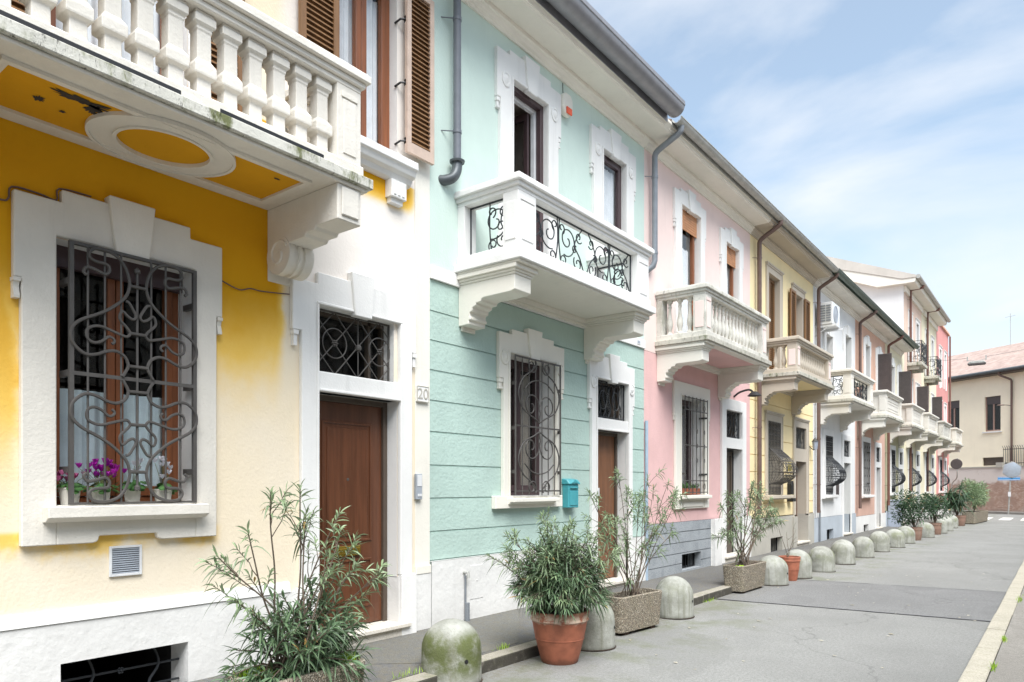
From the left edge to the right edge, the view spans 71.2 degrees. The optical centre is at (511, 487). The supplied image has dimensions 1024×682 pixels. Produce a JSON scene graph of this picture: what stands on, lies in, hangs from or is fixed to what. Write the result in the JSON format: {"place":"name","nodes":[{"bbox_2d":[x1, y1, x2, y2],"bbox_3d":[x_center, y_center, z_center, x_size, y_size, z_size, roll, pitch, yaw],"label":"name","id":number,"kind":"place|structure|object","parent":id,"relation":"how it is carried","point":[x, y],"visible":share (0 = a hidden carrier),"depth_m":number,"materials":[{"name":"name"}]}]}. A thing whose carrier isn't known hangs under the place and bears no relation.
{"place":"outdoors","nodes":[
{"label":"outdoors","id":0,"kind":"place"},
{"bbox_2d":[192,513,961,681],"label":"pavement","id":1,"kind":"structure","parent":0,"point":[703,579],"depth_m":10.35,"materials":[{"name":"concrete"}]},
{"bbox_2d":[264,608,518,665],"bbox_3d":[-0.568,1.422,6.625,0.970,0.050,3.400,0,0,38],"label":"pavement patch","id":2,"kind":"object","parent":1,"relation":"on","point":[495,629],"visible":0.5,"depth_m":6.59,"materials":[{"name":"concrete"}]},
{"bbox_2d":[888,500,901,526],"bbox_3d":[13.812,0.940,25.779,0.360,0.960,0.840,0,0,38],"label":"utility cabinet","id":3,"kind":"object","parent":1,"relation":"on","point":[891,523],"visible":0.46,"depth_m":25.49,"materials":[{"name":"metal"}]},
{"bbox_2d":[950,458,962,510],"bbox_3d":[23.997,0.000,38.887,0.463,3.101,0.979,0,0,2],"label":"round sign","id":4,"kind":"object","parent":1,"relation":"on","point":[957,463],"visible":0.88,"depth_m":38.58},
{"bbox_2d":[482,512,1023,681],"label":"road","id":5,"kind":"structure","parent":0,"point":[772,644],"depth_m":7.37,"materials":[{"name":"asphalt"}]},
{"bbox_2d":[228,656,364,681],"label":"concrete planter","id":6,"kind":"object","parent":5,"relation":"on","point":[319,677],"visible":0.35,"depth_m":4.35,"materials":[{"name":"concrete"}]},
{"bbox_2d":[194,479,392,681],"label":"oleander","id":7,"kind":"object","parent":6,"relation":"in","point":[309,649],"visible":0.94,"depth_m":4.33,"materials":[{"name":"green plant"}]},
{"bbox_2d":[227,647,359,681],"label":"planter grass","id":8,"kind":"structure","parent":6,"relation":"in","point":[245,674],"depth_m":4.26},
{"bbox_2d":[421,618,482,681],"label":"bollard","id":9,"kind":"object","parent":5,"relation":"on","point":[451,649],"visible":0.93,"depth_m":5.54,"materials":[{"name":"concrete"}]},
{"bbox_2d":[530,605,589,665],"bbox_3d":[0.424,1.320,6.365,0.528,0.460,0.528,0,0,38],"label":"terracotta pot","id":10,"kind":"object","parent":5,"relation":"on","point":[560,643],"visible":0.84,"depth_m":6.18,"materials":[{"name":"ceramic"}]},
{"bbox_2d":[479,506,622,628],"bbox_3d":[0.423,0.698,6.370,1.062,1.063,1.138,0,0,38],"label":"oleander","id":11,"kind":"object","parent":10,"relation":"in","point":[555,579],"visible":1,"depth_m":6.23,"materials":[{"name":"green plant"}]},
{"bbox_2d":[392,585,733,681],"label":"kerb","id":12,"kind":"structure","parent":5,"relation":"on","point":[495,660],"depth_m":6.31,"materials":[{"name":"stone"}]},
{"bbox_2d":[576,597,615,650],"bbox_3d":[0.772,1.305,6.956,0.471,0.490,0.474,-1,-1,16],"label":"bollard","id":13,"kind":"object","parent":5,"relation":"on","point":[599,635],"visible":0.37,"depth_m":6.75,"materials":[{"name":"concrete"}]},
{"bbox_2d":[603,588,661,634],"bbox_3d":[1.305,1.347,7.744,0.300,0.406,0.820,0,0,43],"label":"concrete planter","id":14,"kind":"object","parent":5,"relation":"on","point":[641,610],"visible":0.85,"depth_m":7.59,"materials":[{"name":"concrete"}]},
{"bbox_2d":[580,465,689,596],"bbox_3d":[1.367,0.454,7.927,0.615,1.461,2.153,0,0,38],"label":"oleander","id":15,"kind":"object","parent":14,"relation":"in","point":[644,546],"visible":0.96,"depth_m":7.79,"materials":[{"name":"green plant"}]},
{"bbox_2d":[656,576,694,618],"bbox_3d":[1.945,1.308,8.578,0.469,0.483,0.472,-2,-1,28],"label":"bollard","id":16,"kind":"object","parent":5,"relation":"on","point":[677,600],"visible":0.9,"depth_m":8.39,"materials":[{"name":"concrete"}]},
{"bbox_2d":[375,594,1023,681],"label":"kerb weeds","id":17,"kind":"object","parent":5,"relation":"on","point":[993,666],"visible":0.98,"depth_m":5.86,"materials":[{"name":"green plant"}]},
{"bbox_2d":[785,549,812,578],"bbox_3d":[4.900,1.310,12.289,0.496,0.481,0.499,0,-1,-9],"label":"bollard","id":18,"kind":"object","parent":5,"relation":"on","point":[805,568],"visible":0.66,"depth_m":12.08,"materials":[{"name":"concrete"}]},
{"bbox_2d":[808,546,835,572],"bbox_3d":[5.709,1.318,13.189,0.482,0.465,0.484,-2,2,-2],"label":"bollard","id":19,"kind":"object","parent":5,"relation":"on","point":[823,559],"visible":0.89,"depth_m":13.01,"materials":[{"name":"concrete"}]},
{"bbox_2d":[831,539,855,564],"bbox_3d":[6.691,1.304,14.454,0.476,0.493,0.479,-1,-1,2],"label":"bollard","id":20,"kind":"object","parent":5,"relation":"on","point":[843,550],"visible":0.92,"depth_m":14.27,"materials":[{"name":"concrete"}]},
{"bbox_2d":[717,580,1005,621],"bbox_3d":[5.049,1.548,10.186,3.180,0.004,3.200,0,0,38],"label":"road patch","id":21,"kind":"object","parent":5,"relation":"on","point":[947,603],"visible":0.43,"depth_m":9.92,"materials":[{"name":"asphalt"}]},
{"bbox_2d":[723,560,765,592],"bbox_3d":[3.507,1.347,10.757,0.340,0.406,0.980,0,0,39],"label":"concrete planter","id":22,"kind":"object","parent":21,"relation":"on","point":[744,578],"visible":0.91,"depth_m":10.45,"materials":[{"name":"concrete"}]},
{"bbox_2d":[710,480,788,564],"bbox_3d":[3.685,0.540,11.088,0.568,1.312,2.825,0,0,38],"label":"oleander","id":23,"kind":"object","parent":22,"relation":"in","point":[741,556],"visible":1,"depth_m":10.91,"materials":[{"name":"green plant"}]},
{"bbox_2d":[759,555,788,585],"bbox_3d":[4.144,1.319,11.396,0.509,0.463,0.511,-2,-2,36],"label":"bollard","id":24,"kind":"object","parent":21,"relation":"on","point":[776,572],"visible":0.81,"depth_m":11.18,"materials":[{"name":"concrete"}]},
{"bbox_2d":[778,555,800,580],"bbox_3d":[4.609,1.350,11.876,0.349,0.400,0.349,0,0,38],"label":"terracotta pot","id":25,"kind":"object","parent":21,"relation":"on","point":[793,563],"visible":0.73,"depth_m":11.74,"materials":[{"name":"ceramic"}]},
{"bbox_2d":[852,536,874,557],"bbox_3d":[7.774,1.320,15.835,0.470,0.459,0.473,0,0,25],"label":"bollard","id":26,"kind":"object","parent":5,"relation":"on","point":[864,546],"visible":0.9,"depth_m":15.66,"materials":[{"name":"concrete"}]},
{"bbox_2d":[869,531,889,551],"bbox_3d":[8.861,1.304,17.240,0.483,0.493,0.486,1,-1,35],"label":"bollard","id":27,"kind":"object","parent":5,"relation":"on","point":[880,540],"visible":0.91,"depth_m":17.05,"materials":[{"name":"concrete"}]},
{"bbox_2d":[886,529,905,547],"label":"bollard","id":28,"kind":"object","parent":5,"relation":"on","point":[897,538],"visible":0.77,"depth_m":18.23,"materials":[{"name":"concrete"}]},
{"bbox_2d":[898,526,915,543],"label":"bollard","id":29,"kind":"object","parent":5,"relation":"on","point":[908,532],"visible":0.77,"depth_m":19.59,"materials":[{"name":"concrete"}]},
{"bbox_2d":[911,527,922,540],"bbox_3d":[11.784,1.360,20.904,0.399,0.380,0.399,0,0,38],"label":"terracotta pot","id":30,"kind":"object","parent":5,"relation":"on","point":[918,533],"visible":0.66,"depth_m":20.73,"materials":[{"name":"ceramic"}]},
{"bbox_2d":[887,488,939,526],"bbox_3d":[11.761,0.630,20.994,1.518,1.202,1.031,0,0,-20],"label":"bush","id":31,"kind":"object","parent":30,"relation":"in","point":[909,513],"visible":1,"depth_m":20.86,"materials":[{"name":"green plant"}]},
{"bbox_2d":[917,522,934,537],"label":"bollard","id":32,"kind":"object","parent":5,"relation":"on","point":[928,530],"visible":0.77,"depth_m":21.86,"materials":[{"name":"concrete"}]},
{"bbox_2d":[929,522,941,534],"bbox_3d":[13.884,1.360,23.464,0.399,0.380,0.399,0,0,38],"label":"terracotta pot","id":33,"kind":"object","parent":5,"relation":"on","point":[937,527],"visible":0.71,"depth_m":23.30,"materials":[{"name":"ceramic"}]},
{"bbox_2d":[918,493,953,522],"bbox_3d":[13.922,0.680,23.490,1.070,1.050,0.953,0,0,6],"label":"bush","id":34,"kind":"object","parent":33,"relation":"in","point":[941,506],"visible":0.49,"depth_m":23.33,"materials":[{"name":"green plant"}]},
{"bbox_2d":[954,515,965,525],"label":"terracotta pot","id":35,"kind":"object","parent":5,"relation":"on","point":[961,520],"visible":0.63,"depth_m":28.42,"materials":[{"name":"ceramic"}]},
{"bbox_2d":[939,480,977,516],"bbox_3d":[17.835,0.598,28.806,2.046,1.815,1.623,0,0,-39],"label":"spiky plant","id":36,"kind":"object","parent":35,"relation":"in","point":[958,503],"visible":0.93,"depth_m":28.55,"materials":[{"name":"green plant"}]},
{"bbox_2d":[962,510,987,523],"bbox_3d":[20.198,1.297,31.148,0.500,0.506,3.600,0,0,41],"label":"concrete planter","id":37,"kind":"object","parent":5,"relation":"on","point":[981,515],"visible":0.87,"depth_m":30.11,"materials":[{"name":"concrete"}]},
{"bbox_2d":[959,478,989,511],"bbox_3d":[19.919,0.324,30.747,1.192,1.532,3.042,0,0,38],"label":"bush","id":38,"kind":"object","parent":37,"relation":"on","point":[978,492],"visible":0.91,"depth_m":30.38,"materials":[{"name":"green plant"}]},
{"bbox_2d":[948,342,1023,467],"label":"corner building","id":39,"kind":"structure","parent":5,"relation":"on","point":[985,423],"depth_m":43.95,"materials":[{"name":"beige paint"}]},
{"bbox_2d":[948,400,958,427],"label":"window","id":40,"kind":"structure","parent":39,"relation":"in","point":[954,404],"depth_m":45.85,"materials":[{"name":"grey glass"}]},
{"bbox_2d":[982,395,1001,432],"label":"window","id":41,"kind":"structure","parent":39,"relation":"in","point":[993,400],"depth_m":43.39,"materials":[{"name":"grey glass"}]},
{"bbox_2d":[984,457,1002,465],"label":"window","id":42,"kind":"structure","parent":39,"relation":"in","point":[991,461],"depth_m":43.44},
{"bbox_2d":[949,462,1023,511],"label":"brick wall","id":43,"kind":"structure","parent":5,"relation":"on","point":[997,488],"depth_m":42.85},
{"bbox_2d":[958,560,1023,681],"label":"road line","id":44,"kind":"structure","parent":5,"relation":"on","point":[979,665],"depth_m":6.90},
{"bbox_2d":[998,461,1020,514],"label":"road sign","id":45,"kind":"object","parent":5,"relation":"on","point":[1011,470],"visible":1,"depth_m":40.33,"materials":[{"name":"white metal"}]},
{"bbox_2d":[586,0,1023,355],"label":"sky","id":46,"kind":"structure","parent":0,"point":[889,133],"materials":[{"name":"blue"}]},
{"bbox_2d":[826,256,939,521],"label":"apartment building","id":47,"kind":"structure","parent":0,"point":[901,300],"depth_m":29.00,"materials":[{"name":"beige paint"}]},
{"bbox_2d":[907,449,921,494],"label":"window","id":48,"kind":"structure","parent":47,"relation":"in","point":[914,471],"depth_m":29.07,"materials":[{"name":"paint"}]},
{"bbox_2d":[915,451,919,518],"bbox_3d":[17.545,-0.015,31.015,0.160,3.090,1.070,0,0,38],"label":"door","id":49,"kind":"structure","parent":47,"relation":"in","point":[917,468],"depth_m":30.57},
{"bbox_2d":[915,317,920,361],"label":"window","id":50,"kind":"structure","parent":47,"relation":"in","point":[917,322],"depth_m":30.52,"materials":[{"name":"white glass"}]},
{"bbox_2d":[915,382,927,412],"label":"window","id":51,"kind":"structure","parent":47,"relation":"in","point":[921,392],"depth_m":30.51,"materials":[{"name":"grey wood"}]},
{"bbox_2d":[913,349,1023,365],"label":"hanging street lamp","id":52,"kind":"object","parent":47,"relation":"hanging from","point":[978,362],"visible":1,"depth_m":28.53,"materials":[{"name":"metal"}]},
{"bbox_2d":[885,333,925,526],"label":"terraced house","id":53,"kind":"structure","parent":0,"point":[898,347],"depth_m":26.47,"materials":[{"name":"paint"}]},
{"bbox_2d":[890,445,905,495],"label":"window","id":54,"kind":"structure","parent":53,"relation":"in","point":[892,448],"depth_m":26.11,"materials":[{"name":"paint"}]},
{"bbox_2d":[898,448,903,518],"bbox_3d":[15.057,0.010,27.787,0.160,3.040,1.020,0,0,38],"label":"door","id":55,"kind":"structure","parent":53,"relation":"in","point":[901,450],"depth_m":27.73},
{"bbox_2d":[896,364,910,403],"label":"window","id":56,"kind":"structure","parent":53,"relation":"in","point":[903,379],"depth_m":27.04,"materials":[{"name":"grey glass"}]},
{"bbox_2d":[921,302,952,517],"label":"apartment building","id":57,"kind":"structure","parent":0,"point":[934,316],"depth_m":32.98,"materials":[{"name":"beige paint"}]},
{"bbox_2d":[924,453,936,493],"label":"window","id":58,"kind":"structure","parent":57,"relation":"in","point":[932,475],"depth_m":32.58,"materials":[{"name":"white stone"}]},
{"bbox_2d":[930,335,934,375],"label":"window","id":59,"kind":"structure","parent":57,"relation":"in","point":[932,338],"depth_m":34.05,"materials":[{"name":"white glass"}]},
{"bbox_2d":[930,393,941,420],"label":"window","id":60,"kind":"structure","parent":57,"relation":"in","point":[935,402],"depth_m":34.02,"materials":[{"name":"grey wood"}]},
{"bbox_2d":[936,326,963,514],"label":"apartment building","id":61,"kind":"structure","parent":0,"point":[955,445],"depth_m":37.44,"materials":[{"name":"pink paint"}]},
{"bbox_2d":[938,456,949,492],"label":"window","id":62,"kind":"structure","parent":61,"relation":"in","point":[940,458],"depth_m":36.41,"materials":[{"name":"white stone"}]},
{"bbox_2d":[949,510,1023,514],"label":"pavement","id":63,"kind":"structure","parent":0,"point":[1005,512],"depth_m":41.34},
{"bbox_2d":[987,588,1023,681],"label":"pavement opposite","id":64,"kind":"structure","parent":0,"point":[1009,660],"depth_m":6.21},
{"label":"ground","id":65,"kind":"structure","parent":0,"visible":0},
{"bbox_2d":[0,0,433,681],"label":"terraced house","id":66,"kind":"structure","parent":65,"relation":"on","point":[214,252],"depth_m":5.15,"materials":[{"name":"yellow paint"}]},
{"bbox_2d":[56,470,86,504],"bbox_3d":[-2.831,-0.011,4.567,0.193,0.248,0.232,0,0,21],"label":"cyclamen pot","id":67,"kind":"object","parent":66,"relation":"on","point":[63,491],"visible":0.61,"depth_m":4.54,"materials":[{"name":"ceramic"}]},
{"bbox_2d":[75,458,126,501],"bbox_3d":[-2.717,-0.040,4.728,0.216,0.306,0.350,0,0,6],"label":"cyclamen pot","id":68,"kind":"object","parent":66,"relation":"on","point":[97,494],"visible":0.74,"depth_m":4.71,"materials":[{"name":"purple plant"}]},
{"bbox_2d":[10,189,222,546],"bbox_3d":[-2.663,-0.772,4.862,0.454,2.265,1.340,0,0,38],"label":"window","id":69,"kind":"structure","parent":66,"relation":"in","point":[60,428],"depth_m":4.76,"materials":[{"name":"paint"}]},
{"bbox_2d":[109,544,141,576],"bbox_3d":[-2.597,0.493,4.805,0.017,0.203,0.210,0,0,38],"label":"vent cover","id":70,"kind":"object","parent":66,"relation":"attached to","point":[125,560],"visible":1,"depth_m":4.80,"materials":[{"name":"white plastic"}]},
{"bbox_2d":[11,0,244,111],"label":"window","id":71,"kind":"structure","parent":66,"relation":"in","point":[126,5],"depth_m":5.06,"materials":[{"name":"brown wood"}]},
{"bbox_2d":[114,458,146,501],"bbox_3d":[-2.593,-0.045,4.883,0.202,0.316,0.228,0,0,38],"label":"cyclamen pot","id":72,"kind":"object","parent":66,"relation":"on","point":[131,494],"visible":0.6,"depth_m":4.86,"materials":[{"name":"ceramic"}]},
{"bbox_2d":[145,456,176,500],"bbox_3d":[-2.460,-0.053,5.072,0.207,0.332,0.222,0,0,14],"label":"cyclamen pot","id":73,"kind":"object","parent":66,"relation":"on","point":[158,490],"visible":0.73,"depth_m":5.03,"materials":[{"name":"white plant"}]},
{"bbox_2d":[290,271,416,634],"bbox_3d":[-1.446,-0.170,6.433,0.295,3.440,1.405,0,0,38],"label":"door frame","id":74,"kind":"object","parent":66,"relation":"in","point":[343,440],"depth_m":6.50,"materials":[{"name":"paint"}]},
{"bbox_2d":[320,309,389,381],"bbox_3d":[-1.471,-1.260,6.460,0.163,0.560,0.897,0,0,38],"label":"transom window","id":75,"kind":"structure","parent":66,"relation":"in","point":[380,365],"depth_m":6.61,"materials":[{"name":"black metal"}]},
{"bbox_2d":[298,0,433,207],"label":"window","id":76,"kind":"structure","parent":66,"relation":"in","point":[356,32],"depth_m":6.75,"materials":[{"name":"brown wood"}]},
{"bbox_2d":[414,474,421,499],"bbox_3d":[-0.911,-0.005,6.958,0.040,0.250,0.080,0,0,38],"label":"intercom","id":77,"kind":"object","parent":66,"relation":"attached to","point":[417,486],"visible":1,"depth_m":6.93,"materials":[{"name":"grey plastic"}]},
{"bbox_2d":[416,385,428,402],"bbox_3d":[-0.879,-0.912,7.010,0.026,0.155,0.160,0,0,38],"label":"house number plate","id":78,"kind":"object","parent":66,"relation":"attached to","point":[422,393],"visible":1,"depth_m":7.00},
{"bbox_2d":[430,0,684,625],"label":"terraced house","id":79,"kind":"structure","parent":65,"relation":"on","point":[542,310],"depth_m":8.19,"materials":[{"name":"green paint"}]},
{"bbox_2d":[470,564,482,599],"bbox_3d":[-0.377,1.010,7.645,0.008,0.360,0.210,0,0,38],"label":"meter door","id":80,"kind":"structure","parent":79,"relation":"in","point":[476,571],"depth_m":7.64,"materials":[{"name":"white paint"}]},
{"bbox_2d":[491,328,563,508],"bbox_3d":[0.134,-0.805,8.489,0.454,2.090,1.390,0,0,38],"label":"window","id":81,"kind":"structure","parent":79,"relation":"in","point":[529,344],"depth_m":8.48,"materials":[{"name":"white glass"}]},
{"bbox_2d":[494,45,560,259],"bbox_3d":[0.173,-3.652,8.422,0.804,2.705,1.084,0,0,4],"label":"window","id":82,"kind":"structure","parent":79,"relation":"in","point":[510,69],"depth_m":8.57,"materials":[{"name":"paint"}]},
{"bbox_2d":[561,92,572,117],"bbox_3d":[0.687,-4.805,8.991,0.100,0.270,0.220,0,0,38],"label":"alarm siren","id":83,"kind":"object","parent":79,"relation":"attached to","point":[566,106],"visible":1,"depth_m":8.94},
{"bbox_2d":[562,479,579,507],"bbox_3d":[0.752,0.076,9.061,0.125,0.369,0.260,0,0,38],"label":"mailbox","id":84,"kind":"object","parent":79,"relation":"attached to","point":[570,487],"visible":1,"depth_m":8.99,"materials":[{"name":"teal paint"}]},
{"bbox_2d":[587,354,634,589],"bbox_3d":[1.317,-0.152,10.014,0.298,3.365,1.250,0,0,38],"label":"door","id":85,"kind":"structure","parent":79,"relation":"in","point":[602,445],"depth_m":10.11,"materials":[{"name":"paint"}]},
{"bbox_2d":[598,380,623,420],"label":"transom window","id":86,"kind":"structure","parent":79,"relation":"in","point":[615,387],"depth_m":10.18,"materials":[{"name":"black glass"}]},
{"bbox_2d":[589,124,635,288],"bbox_3d":[1.378,-3.673,10.024,0.212,2.545,1.240,0,0,38],"label":"window","id":87,"kind":"structure","parent":79,"relation":"in","point":[601,140],"depth_m":10.06,"materials":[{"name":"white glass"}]},
{"bbox_2d":[643,115,780,579],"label":"terraced house","id":88,"kind":"structure","parent":65,"relation":"on","point":[708,206],"depth_m":11.96,"materials":[{"name":"pink paint"}]},
{"bbox_2d":[673,187,705,333],"bbox_3d":[2.944,-3.628,12.080,0.242,2.655,1.270,0,0,38],"label":"window","id":89,"kind":"structure","parent":88,"relation":"in","point":[684,220],"depth_m":12.10,"materials":[{"name":"paint"}]},
{"bbox_2d":[682,481,699,494],"bbox_3d":[2.996,0.002,12.156,0.344,0.246,0.810,0,0,38],"label":"window box","id":90,"kind":"object","parent":88,"relation":"on","point":[687,489],"visible":0.68,"depth_m":12.09,"materials":[{"name":"ceramic"}]},
{"bbox_2d":[672,380,711,508],"bbox_3d":[2.969,-0.685,12.175,0.444,2.090,1.470,0,0,38],"label":"window","id":91,"kind":"structure","parent":88,"relation":"in","point":[681,417],"depth_m":12.12,"materials":[{"name":"white stone"}]},
{"bbox_2d":[716,398,745,563],"bbox_3d":[4.142,-0.065,13.701,0.270,3.190,1.260,0,0,38],"label":"door frame","id":92,"kind":"structure","parent":88,"relation":"in","point":[726,455],"depth_m":13.83,"materials":[{"name":"paint"}]},
{"bbox_2d":[719,227,743,320],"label":"window","id":93,"kind":"structure","parent":88,"relation":"in","point":[727,255],"depth_m":13.56,"materials":[{"name":"paint"}]},
{"bbox_2d":[727,411,738,438],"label":"transom window","id":94,"kind":"structure","parent":88,"relation":"in","point":[731,418],"depth_m":13.90,"materials":[{"name":"black glass"}]},
{"bbox_2d":[733,389,760,397],"bbox_3d":[4.478,-1.792,13.594,0.519,0.156,0.260,0,0,38],"label":"wall lamp","id":95,"kind":"object","parent":88,"relation":"attached to","point":[754,394],"visible":1,"depth_m":13.56,"materials":[{"name":"black metal"}]},
{"bbox_2d":[750,213,838,556],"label":"terraced house","id":96,"kind":"structure","parent":65,"relation":"on","point":[791,263],"depth_m":15.86,"materials":[{"name":"yellow paint"}]},
{"bbox_2d":[765,261,783,368],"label":"window","id":97,"kind":"structure","parent":96,"relation":"in","point":[770,268],"depth_m":15.81,"materials":[{"name":"white stone"}]},
{"bbox_2d":[762,410,797,499],"bbox_3d":[5.760,-0.680,15.541,0.666,1.890,1.450,0,0,38],"label":"window","id":98,"kind":"structure","parent":96,"relation":"in","point":[769,416],"depth_m":15.39,"materials":[{"name":"paint"}]},
{"bbox_2d":[787,481,795,501],"bbox_3d":[6.408,0.090,16.386,0.139,0.480,0.220,0,0,38],"label":"letterbox plate","id":99,"kind":"object","parent":96,"relation":"attached to","point":[790,487],"visible":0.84,"depth_m":16.34,"materials":[{"name":"black metal"}]},
{"bbox_2d":[790,282,809,341],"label":"window","id":100,"kind":"structure","parent":96,"relation":"in","point":[795,290],"depth_m":17.09,"materials":[{"name":"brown wood"}]},
{"bbox_2d":[796,428,804,448],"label":"transom window","id":101,"kind":"structure","parent":96,"relation":"in","point":[798,441],"depth_m":17.37,"materials":[{"name":"black glass"}]},
{"bbox_2d":[792,416,809,516],"bbox_3d":[6.841,-0.172,17.239,0.345,2.945,1.280,0,0,38],"label":"door frame","id":102,"kind":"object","parent":96,"relation":"in","point":[800,455],"depth_m":17.37,"materials":[{"name":"beige stone"}]},
{"bbox_2d":[812,268,877,542],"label":"terraced house","id":103,"kind":"structure","parent":65,"relation":"on","point":[839,412],"depth_m":19.44,"materials":[{"name":"white paint"}]},
{"bbox_2d":[815,301,842,335],"bbox_3d":[8.130,-4.255,18.332,0.506,0.830,0.755,0,0,38],"label":"air conditioner","id":104,"kind":"object","parent":103,"relation":"attached to","point":[830,316],"visible":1,"depth_m":18.07,"materials":[{"name":"white plastic"}]},
{"bbox_2d":[823,328,834,395],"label":"window","id":105,"kind":"structure","parent":103,"relation":"in","point":[830,334],"depth_m":19.44,"materials":[{"name":"paint"}]},
{"bbox_2d":[822,428,846,498],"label":"window","id":106,"kind":"structure","parent":103,"relation":"in","point":[825,432],"depth_m":18.90,"materials":[{"name":"paint"}]},
{"bbox_2d":[841,434,851,535],"bbox_3d":[9.690,0.010,20.826,0.160,3.040,1.100,0,0,38],"label":"door","id":107,"kind":"structure","parent":103,"relation":"in","point":[844,459],"depth_m":20.89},
{"bbox_2d":[842,325,852,368],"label":"window","id":108,"kind":"structure","parent":103,"relation":"in","point":[846,332],"depth_m":20.57,"materials":[{"name":"paint"}]},
{"bbox_2d":[855,306,904,532],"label":"terraced house","id":109,"kind":"structure","parent":65,"relation":"on","point":[877,328],"depth_m":23.20,"materials":[{"name":"paint"}]},
{"bbox_2d":[863,335,870,377],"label":"window","id":110,"kind":"structure","parent":109,"relation":"in","point":[866,339],"depth_m":22.66,"materials":[{"name":"white stone"}]},
{"bbox_2d":[862,436,874,497],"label":"window","id":111,"kind":"structure","parent":109,"relation":"in","point":[864,439],"depth_m":22.54,"materials":[{"name":"paint"}]},
{"bbox_2d":[874,442,881,528],"bbox_3d":[12.401,0.010,24.342,0.160,3.040,1.020,0,0,38],"label":"door","id":112,"kind":"structure","parent":109,"relation":"in","point":[876,464],"depth_m":24.01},
{"bbox_2d":[875,346,891,391],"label":"window","id":113,"kind":"structure","parent":109,"relation":"in","point":[883,362],"depth_m":24.01,"materials":[{"name":"brown wood"}]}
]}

